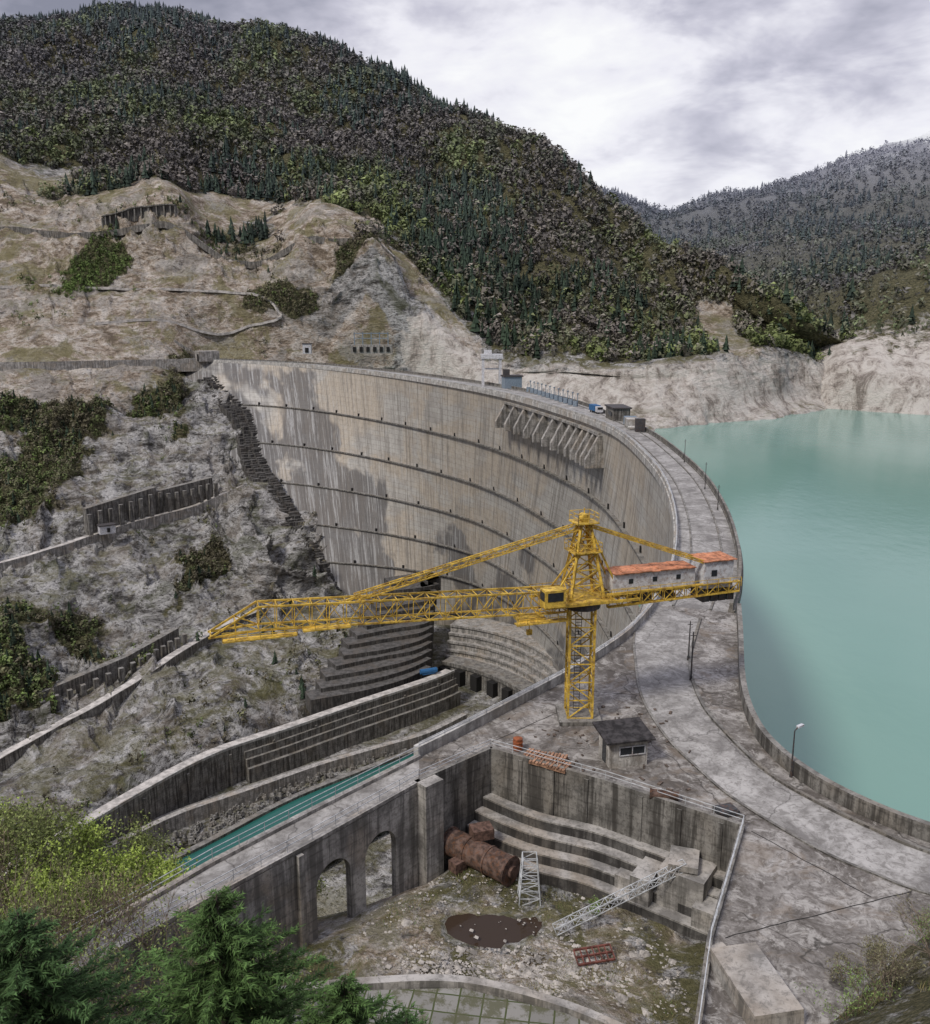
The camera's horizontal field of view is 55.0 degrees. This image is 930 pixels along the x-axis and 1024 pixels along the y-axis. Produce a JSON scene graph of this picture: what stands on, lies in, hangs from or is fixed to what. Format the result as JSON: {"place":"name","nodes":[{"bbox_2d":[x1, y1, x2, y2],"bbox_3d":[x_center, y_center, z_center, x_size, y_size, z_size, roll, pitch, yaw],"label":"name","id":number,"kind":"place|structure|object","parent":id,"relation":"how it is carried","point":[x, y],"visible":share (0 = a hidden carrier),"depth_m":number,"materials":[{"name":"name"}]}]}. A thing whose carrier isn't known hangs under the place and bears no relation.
{"place":"outdoors","nodes":[
{"label":"outdoors","id":0,"kind":"place"},
{"bbox_2d":[0,359,208,371],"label":"abutment road","id":1,"kind":"structure","parent":0,"point":[182,365],"depth_m":685.66,"materials":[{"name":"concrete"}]},
{"bbox_2d":[0,485,242,570],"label":"slope road","id":2,"kind":"structure","parent":0,"point":[149,522],"depth_m":548.55,"materials":[{"name":"concrete"}]},
{"bbox_2d":[0,608,266,771],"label":"slope road","id":3,"kind":"structure","parent":0,"point":[11,755],"depth_m":403.53,"materials":[{"name":"concrete"}]},
{"bbox_2d":[174,340,194,357],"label":"switchback road","id":4,"kind":"structure","parent":0,"point":[181,346],"depth_m":737.80,"materials":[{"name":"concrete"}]},
{"bbox_2d":[0,221,395,268],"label":"terrace road","id":5,"kind":"structure","parent":0,"point":[189,235],"depth_m":804.92,"materials":[{"name":"grey concrete"}]},
{"bbox_2d":[2,669,450,872],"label":"coping","id":6,"kind":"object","parent":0,"point":[129,793],"depth_m":369.55,"materials":[{"name":"grey concrete"}]},
{"bbox_2d":[420,667,437,674],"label":"blue storage tank","id":7,"kind":"object","parent":6,"relation":"on","point":[427,671],"visible":1,"depth_m":440.27,"materials":[{"name":"metal"}]},
{"bbox_2d":[0,670,460,916],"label":"canal retaining wall","id":8,"kind":"structure","parent":0,"point":[282,750],"depth_m":381.38,"materials":[{"name":"grey concrete"}]},
{"bbox_2d":[94,733,413,882],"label":"canal rubble","id":9,"kind":"object","parent":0,"point":[192,835],"visible":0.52,"depth_m":346.07,"materials":[{"name":"grey stone"}]},
{"bbox_2d":[135,754,413,883],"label":"canal water","id":10,"kind":"structure","parent":0,"point":[274,813],"depth_m":341.88,"materials":[{"name":"liquid"}]},
{"bbox_2d":[95,713,466,891],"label":"canal benches","id":11,"kind":"object","parent":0,"point":[183,817],"visible":0.42,"depth_m":359.37,"materials":[{"name":"grey concrete"}]},
{"bbox_2d":[85,624,500,916],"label":"valley floor","id":12,"kind":"structure","parent":0,"point":[378,866],"depth_m":336.34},
{"bbox_2d":[442,655,533,697],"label":"gate gallery","id":13,"kind":"object","parent":12,"relation":"on","point":[503,678],"visible":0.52,"depth_m":461.28,"materials":[{"name":"grey concrete"}]},
{"bbox_2d":[438,665,512,700],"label":"gate openings","id":14,"kind":"object","parent":13,"relation":"in","point":[476,685],"visible":0.46,"depth_m":461.13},
{"bbox_2d":[444,616,557,683],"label":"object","id":15,"kind":"object","parent":12,"relation":"on","point":[514,649],"visible":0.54,"depth_m":481.00,"materials":[{"name":"concrete"}]},
{"bbox_2d":[0,17,842,854],"bbox_3d":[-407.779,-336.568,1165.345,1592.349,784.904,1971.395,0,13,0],"label":"mountain terrain","id":16,"kind":"structure","parent":0,"point":[424,327],"depth_m":700.74,"materials":[{"name":"grey stone"}]},
{"bbox_2d":[96,522,115,534],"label":"road hut","id":17,"kind":"object","parent":16,"relation":"on","point":[106,528],"visible":1,"depth_m":534.07,"materials":[{"name":"grey paint"}]},
{"bbox_2d":[37,477,218,709],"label":"buttressed retaining wall","id":18,"kind":"structure","parent":16,"relation":"on","point":[152,501],"depth_m":539.33,"materials":[{"name":"concrete"}]},
{"bbox_2d":[101,204,176,227],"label":"avalanche gallery","id":19,"kind":"object","parent":16,"relation":"on","point":[132,214],"visible":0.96,"depth_m":811.19,"materials":[{"name":"concrete"}]},
{"bbox_2d":[0,284,281,335],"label":"bench track","id":20,"kind":"structure","parent":16,"relation":"on","point":[164,320],"depth_m":758.93,"materials":[{"name":"grey gravel"}]},
{"bbox_2d":[0,186,466,827],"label":"hillside shrubs","id":21,"kind":"object","parent":16,"relation":"on","point":[20,512],"visible":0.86,"depth_m":591.59,"materials":[{"name":"green plant"}]},
{"bbox_2d":[302,343,311,353],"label":"guard cabin","id":22,"kind":"object","parent":16,"relation":"on","point":[307,348],"visible":1,"depth_m":750.48,"materials":[{"name":"grey paint"}]},
{"bbox_2d":[351,332,392,353],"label":"switchyard building","id":23,"kind":"structure","parent":16,"relation":"on","point":[372,349],"depth_m":742.89,"materials":[{"name":"concrete"}]},
{"bbox_2d":[305,572,440,714],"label":"dam foot terraces","id":24,"kind":"object","parent":16,"relation":"on","point":[369,660],"visible":0.84,"depth_m":452.25,"materials":[{"name":"concrete"}]},
{"bbox_2d":[0,0,866,362],"bbox_3d":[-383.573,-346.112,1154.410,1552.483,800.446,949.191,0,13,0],"label":"mountain forest","id":25,"kind":"object","parent":16,"relation":"on","point":[160,98],"visible":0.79,"depth_m":988.01,"materials":[{"name":"green plant"}]},
{"bbox_2d":[185,358,742,670],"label":"arch dam","id":26,"kind":"structure","parent":16,"relation":"on","point":[382,473],"depth_m":507.26,"materials":[{"name":"concrete"}]},
{"bbox_2d":[195,350,219,361],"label":"tunnel portal","id":27,"kind":"object","parent":26,"relation":"on","point":[207,355],"visible":0.93,"depth_m":707.77,"materials":[{"name":"concrete"}]},
{"bbox_2d":[481,350,502,385],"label":"intake gate hoist","id":28,"kind":"object","parent":26,"relation":"on","point":[487,354],"visible":0.93,"depth_m":466.89,"materials":[{"name":"grey paint"}]},
{"bbox_2d":[500,369,522,388],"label":"hoist house","id":29,"kind":"structure","parent":26,"relation":"on","point":[509,381],"depth_m":454.92,"materials":[{"name":"blue paint"}]},
{"bbox_2d":[526,380,578,406],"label":"switchgear row","id":30,"kind":"object","parent":26,"relation":"on","point":[558,398],"visible":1,"depth_m":396.33,"materials":[{"name":"grey paint"}]},
{"bbox_2d":[589,404,602,413],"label":"blue truck","id":31,"kind":"object","parent":26,"relation":"on","point":[596,408],"visible":1,"depth_m":343.73,"materials":[{"name":"paint"}]},
{"bbox_2d":[604,404,631,420],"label":"crest control building","id":32,"kind":"structure","parent":26,"relation":"on","point":[616,412],"depth_m":319.30,"materials":[{"name":"concrete"}]},
{"bbox_2d":[623,416,647,431],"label":"outlet valve station","id":33,"kind":"object","parent":26,"relation":"on","point":[635,424],"visible":0.91,"depth_m":292.71,"materials":[{"name":"concrete"}]},
{"bbox_2d":[684,439,718,680],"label":"cable poles","id":34,"kind":"object","parent":26,"relation":"on","point":[688,656],"visible":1,"depth_m":99.25,"materials":[{"name":"metal"}]},
{"bbox_2d":[291,988,588,1023],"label":"paved terrace","id":35,"kind":"structure","parent":0,"point":[453,1006],"depth_m":55.55,"materials":[{"name":"grey concrete"}]},
{"bbox_2d":[278,974,622,1023],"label":"terrace kerb","id":36,"kind":"structure","parent":35,"relation":"on","point":[493,988],"depth_m":57.05,"materials":[{"name":"concrete"}]},
{"bbox_2d":[0,0,929,211],"label":"sky","id":37,"kind":"structure","parent":0,"point":[668,103],"materials":[{"name":"white"}]},
{"bbox_2d":[7,866,929,1023],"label":"hillside ground","id":38,"kind":"structure","parent":0,"point":[337,932],"depth_m":64.97,"materials":[{"name":"green plant"}]},
{"bbox_2d":[0,820,25,902],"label":"budding tree","id":39,"kind":"object","parent":38,"relation":"on","point":[2,869],"visible":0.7,"depth_m":63.77,"materials":[{"name":"green plant"}]},
{"bbox_2d":[0,822,63,921],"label":"bare bush","id":40,"kind":"object","parent":38,"relation":"on","point":[15,875],"visible":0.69,"depth_m":50.31,"materials":[{"name":"green plant"}]},
{"bbox_2d":[0,793,66,917],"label":"budding tree","id":41,"kind":"object","parent":38,"relation":"on","point":[18,844],"visible":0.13,"depth_m":73.46,"materials":[{"name":"green plant"}]},
{"bbox_2d":[0,789,70,904],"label":"budding tree","id":42,"kind":"object","parent":38,"relation":"on","point":[10,823],"visible":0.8,"depth_m":67.23,"materials":[{"name":"green plant"}]},
{"bbox_2d":[0,790,92,882],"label":"budding tree","id":43,"kind":"object","parent":38,"relation":"on","point":[45,813],"visible":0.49,"depth_m":70.93,"materials":[{"name":"green plant"}]},
{"bbox_2d":[1,847,100,940],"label":"bare bush","id":44,"kind":"object","parent":38,"relation":"on","point":[62,870],"visible":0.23,"depth_m":64.53,"materials":[{"name":"green plant"}]},
{"bbox_2d":[0,833,102,927],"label":"budding tree","id":45,"kind":"object","parent":38,"relation":"on","point":[40,881],"visible":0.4,"depth_m":63.35,"materials":[{"name":"green plant"}]},
{"bbox_2d":[0,917,126,1023],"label":"conifer tree","id":46,"kind":"object","parent":38,"relation":"on","point":[2,925],"visible":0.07,"depth_m":36.25,"materials":[{"name":"green plant"}]},
{"bbox_2d":[0,839,134,968],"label":"bare bush","id":47,"kind":"object","parent":38,"relation":"on","point":[44,903],"visible":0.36,"depth_m":46.85,"materials":[{"name":"brown plant"}]},
{"bbox_2d":[0,850,144,951],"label":"bare bush","id":48,"kind":"object","parent":38,"relation":"on","point":[63,894],"visible":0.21,"depth_m":59.29,"materials":[{"name":"green plant"}]},
{"bbox_2d":[3,838,171,965],"bbox_3d":[-24.091,27.445,52.622,9.294,12.978,16.016,10,16,38],"label":"bare bush","id":49,"kind":"object","parent":38,"relation":"on","point":[107,907],"visible":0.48,"depth_m":54.06,"materials":[{"name":"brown plant"}]},
{"bbox_2d":[47,871,130,933],"bbox_3d":[-28.330,29.572,65.830,6.843,7.431,7.680,0,13,0],"label":"budding tree","id":50,"kind":"object","parent":38,"relation":"on","point":[99,893],"visible":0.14,"depth_m":64.79,"materials":[{"name":"green plant"}]},
{"bbox_2d":[0,905,182,1023],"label":"conifer tree","id":51,"kind":"object","parent":38,"relation":"on","point":[38,992],"visible":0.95,"depth_m":30.89,"materials":[{"name":"green plant"}]},
{"bbox_2d":[39,880,175,1023],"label":"bare bush","id":52,"kind":"object","parent":38,"relation":"on","point":[101,947],"visible":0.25,"depth_m":45.38,"materials":[{"name":"green plant"}]},
{"bbox_2d":[38,809,179,892],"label":"budding tree","id":53,"kind":"object","parent":38,"relation":"on","point":[137,838],"visible":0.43,"depth_m":79.48,"materials":[{"name":"green plant"}]},
{"bbox_2d":[41,812,197,903],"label":"budding tree","id":54,"kind":"object","parent":38,"relation":"on","point":[89,835],"visible":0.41,"depth_m":72.77,"materials":[{"name":"green plant"}]},
{"bbox_2d":[78,877,160,930],"bbox_3d":[-24.728,29.777,64.064,8.574,7.926,4.966,0,13,0],"label":"bare bush","id":55,"kind":"object","parent":38,"relation":"on","point":[123,900],"visible":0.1,"depth_m":63.76,"materials":[{"name":"green plant"}]},
{"bbox_2d":[109,1016,145,1023],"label":"conifer tree","id":56,"kind":"object","parent":38,"relation":"on","point":[113,1021],"visible":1,"depth_m":31.00,"materials":[{"name":"green plant"}]},
{"bbox_2d":[77,838,195,916],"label":"budding tree","id":57,"kind":"object","parent":38,"relation":"on","point":[128,863],"visible":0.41,"depth_m":70.94,"materials":[{"name":"green plant"}]},
{"bbox_2d":[109,878,166,913],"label":"budding tree","id":58,"kind":"object","parent":38,"relation":"on","point":[147,888],"visible":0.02,"depth_m":66.17,"materials":[{"name":"green plant"}]},
{"bbox_2d":[70,855,220,1021],"bbox_3d":[-19.146,26.859,50.816,14.279,13.448,11.296,-9,15,-34],"label":"bare bush","id":59,"kind":"object","parent":38,"relation":"on","point":[146,934],"visible":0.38,"depth_m":51.77,"materials":[{"name":"brown plant"}]},
{"bbox_2d":[119,851,189,893],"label":"budding tree","id":60,"kind":"object","parent":38,"relation":"on","point":[156,859],"visible":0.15,"depth_m":72.65,"materials":[{"name":"green plant"}]},
{"bbox_2d":[152,853,187,887],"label":"bare bush","id":61,"kind":"object","parent":38,"relation":"on","point":[174,861],"visible":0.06,"depth_m":70.50,"materials":[{"name":"green plant"}]},
{"bbox_2d":[151,918,324,1022],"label":"bare bush","id":62,"kind":"object","parent":38,"relation":"on","point":[279,971],"visible":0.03,"depth_m":51.00,"materials":[{"name":"green plant"}]},
{"bbox_2d":[47,745,443,1023],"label":"arched walkway","id":63,"kind":"structure","parent":38,"relation":"on","point":[280,867],"depth_m":66.47,"materials":[{"name":"concrete"}]},
{"bbox_2d":[110,883,384,1023],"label":"conifer tree","id":64,"kind":"object","parent":38,"relation":"on","point":[233,988],"visible":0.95,"depth_m":32.33,"materials":[{"name":"green plant"}]},
{"bbox_2d":[251,1016,287,1023],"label":"conifer tree","id":65,"kind":"object","parent":38,"relation":"on","point":[261,1021],"visible":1,"depth_m":30.47,"materials":[{"name":"green plant"}]},
{"bbox_2d":[316,875,332,900],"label":"bare bush","id":66,"kind":"object","parent":38,"relation":"on","point":[320,882],"visible":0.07,"depth_m":71.63,"materials":[{"name":"green plant"}]},
{"bbox_2d":[286,969,426,1023],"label":"conifer tree","id":67,"kind":"object","parent":38,"relation":"on","point":[347,1003],"visible":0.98,"depth_m":32.76,"materials":[{"name":"green plant"}]},
{"bbox_2d":[378,1012,432,1023],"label":"conifer tree","id":68,"kind":"object","parent":38,"relation":"on","point":[410,1020],"visible":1,"depth_m":33.62,"materials":[{"name":"green plant"}]},
{"bbox_2d":[444,821,519,886],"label":"rusty tank","id":69,"kind":"object","parent":38,"relation":"on","point":[471,849],"visible":0.98,"depth_m":73.85,"materials":[{"name":"brown metal"}]},
{"bbox_2d":[445,913,541,948],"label":"puddle","id":70,"kind":"object","parent":38,"relation":"on","point":[490,931],"visible":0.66,"depth_m":67.53,"materials":[{"name":"liquid"}]},
{"bbox_2d":[354,870,689,1016],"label":"rubble stones","id":71,"kind":"object","parent":38,"relation":"on","point":[527,972],"visible":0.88,"depth_m":62.96,"materials":[{"name":"stone"}]},
{"bbox_2d":[517,852,540,906],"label":"lattice mast section","id":72,"kind":"object","parent":38,"relation":"on","point":[520,886],"visible":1,"depth_m":70.12,"materials":[{"name":"grey metal"}]},
{"bbox_2d":[586,895,600,916],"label":"green bush","id":73,"kind":"object","parent":38,"relation":"on","point":[595,906],"visible":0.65,"depth_m":68.97,"materials":[{"name":"green plant"}]},
{"bbox_2d":[573,943,615,965],"bbox_3d":[9.250,31.687,63.953,2.917,0.377,1.342,-3,13,-12],"label":"red steel frame","id":74,"kind":"object","parent":38,"relation":"on","point":[594,955],"visible":1,"depth_m":63.87,"materials":[{"name":"paint"}]},
{"bbox_2d":[591,895,612,907],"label":"green bush","id":75,"kind":"object","parent":38,"relation":"on","point":[608,899],"visible":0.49,"depth_m":70.08,"materials":[{"name":"green plant"}]},
{"bbox_2d":[552,859,686,935],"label":"fallen lattice boom","id":76,"kind":"object","parent":38,"relation":"on","point":[609,901],"visible":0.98,"depth_m":67.30,"materials":[{"name":"grey metal"}]},
{"bbox_2d":[414,594,929,1023],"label":"crest platform","id":77,"kind":"structure","parent":38,"relation":"on","point":[801,873],"depth_m":72.80,"materials":[{"name":"concrete"}]},
{"bbox_2d":[208,508,741,725],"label":"tower crane","id":78,"kind":"object","parent":77,"relation":"on","point":[706,577],"visible":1,"depth_m":82.15,"materials":[{"name":"yellow paint"}]},
{"bbox_2d":[513,736,522,750],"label":"oil drum","id":79,"kind":"object","parent":77,"relation":"on","point":[518,741],"visible":0.91,"depth_m":79.08,"materials":[{"name":"orange metal"}]},
{"bbox_2d":[523,748,571,773],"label":"rusty grating stack","id":80,"kind":"object","parent":77,"relation":"on","point":[551,766],"visible":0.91,"depth_m":76.91,"materials":[{"name":"brown metal"}]},
{"bbox_2d":[508,705,693,790],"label":"timber and scrap debris","id":81,"kind":"object","parent":77,"relation":"on","point":[659,783],"visible":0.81,"depth_m":80.65,"materials":[{"name":"brown wood"}]},
{"bbox_2d":[592,717,655,768],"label":"guard booth","id":82,"kind":"object","parent":77,"relation":"on","point":[623,742],"visible":1,"depth_m":76.48,"materials":[{"name":"paint"}]},
{"bbox_2d":[602,740,644,762],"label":"window and door","id":83,"kind":"structure","parent":82,"relation":"in","point":[623,751],"depth_m":76.37,"materials":[{"name":"black glass"}]},
{"bbox_2d":[619,745,645,756],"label":"window frame","id":84,"kind":"structure","parent":82,"relation":"in","point":[637,745],"depth_m":76.21,"materials":[{"name":"grey paint"}]},
{"bbox_2d":[650,788,678,800],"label":"rusty pipe","id":85,"kind":"object","parent":77,"relation":"on","point":[654,793],"visible":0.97,"depth_m":71.05,"materials":[{"name":"brown metal"}]},
{"bbox_2d":[712,802,739,817],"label":"hatch cover","id":86,"kind":"object","parent":77,"relation":"on","point":[730,806],"visible":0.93,"depth_m":69.11,"materials":[{"name":"metal"}]},
{"bbox_2d":[706,942,803,1023],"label":"concrete anchor block","id":87,"kind":"structure","parent":77,"relation":"on","point":[755,986],"depth_m":50.32,"materials":[{"name":"grey concrete"}]},
{"bbox_2d":[789,723,803,777],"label":"street lamp","id":88,"kind":"object","parent":77,"relation":"on","point":[797,726],"visible":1,"depth_m":74.32,"materials":[{"name":"metal"}]},
{"bbox_2d":[793,982,826,1003],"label":"green bush","id":89,"kind":"object","parent":38,"relation":"on","point":[815,991],"visible":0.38,"depth_m":51.10,"materials":[{"name":"green plant"}]},
{"bbox_2d":[825,947,875,986],"bbox_3d":[22.248,26.952,51.953,3.187,2.817,2.116,9,15,34],"label":"green bush","id":90,"kind":"object","parent":38,"relation":"on","point":[841,966],"visible":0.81,"depth_m":51.96,"materials":[{"name":"green plant"}]},
{"bbox_2d":[820,962,901,1020],"bbox_3d":[20.721,26.189,48.013,4.360,3.228,3.694,-10,16,-38],"label":"green bush","id":91,"kind":"object","parent":38,"relation":"on","point":[859,1000],"visible":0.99,"depth_m":47.73,"materials":[{"name":"green plant"}]},
{"bbox_2d":[860,934,891,963],"bbox_3d":[24.616,26.397,53.380,1.899,2.492,1.906,0,13,0],"label":"green bush","id":92,"kind":"object","parent":38,"relation":"on","point":[871,947],"visible":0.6,"depth_m":53.34,"materials":[{"name":"green plant"}]},
{"bbox_2d":[845,937,926,999],"bbox_3d":[23.136,25.073,48.682,3.986,3.791,2.886,0,13,0],"label":"green bush","id":93,"kind":"object","parent":38,"relation":"on","point":[895,968],"visible":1,"depth_m":48.52,"materials":[{"name":"green plant"}]},
{"bbox_2d":[867,937,924,985],"bbox_3d":[24.407,25.800,50.217,3.490,2.939,2.718,0,13,0],"label":"green bush","id":94,"kind":"object","parent":38,"relation":"on","point":[916,957],"visible":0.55,"depth_m":50.43,"materials":[{"name":"green plant"}]},
{"bbox_2d":[890,893,929,965],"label":"green bush","id":95,"kind":"object","parent":38,"relation":"on","point":[911,921],"visible":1,"depth_m":49.55,"materials":[{"name":"green plant"}]},
{"bbox_2d":[905,911,929,965],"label":"green bush","id":96,"kind":"object","parent":38,"relation":"on","point":[919,923],"visible":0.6,"depth_m":50.66,"materials":[{"name":"green plant"}]},
{"bbox_2d":[615,143,929,414],"bbox_3d":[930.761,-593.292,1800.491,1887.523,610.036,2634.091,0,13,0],"label":"hills","id":97,"kind":"structure","parent":0,"point":[873,370],"depth_m":896.24,"materials":[{"name":"green plant"}]},
{"bbox_2d":[594,136,929,337],"bbox_3d":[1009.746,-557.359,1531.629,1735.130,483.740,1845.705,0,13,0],"label":"hill forest","id":98,"kind":"object","parent":97,"relation":"on","point":[859,271],"visible":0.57,"depth_m":1561.92,"materials":[{"name":"green plant"}]},
{"bbox_2d":[639,409,929,821],"bbox_3d":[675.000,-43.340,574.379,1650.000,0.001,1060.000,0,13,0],"label":"reservoir water","id":99,"kind":"structure","parent":0,"point":[829,509],"depth_m":281.19,"materials":[{"name":"teal liquid"}]}
]}

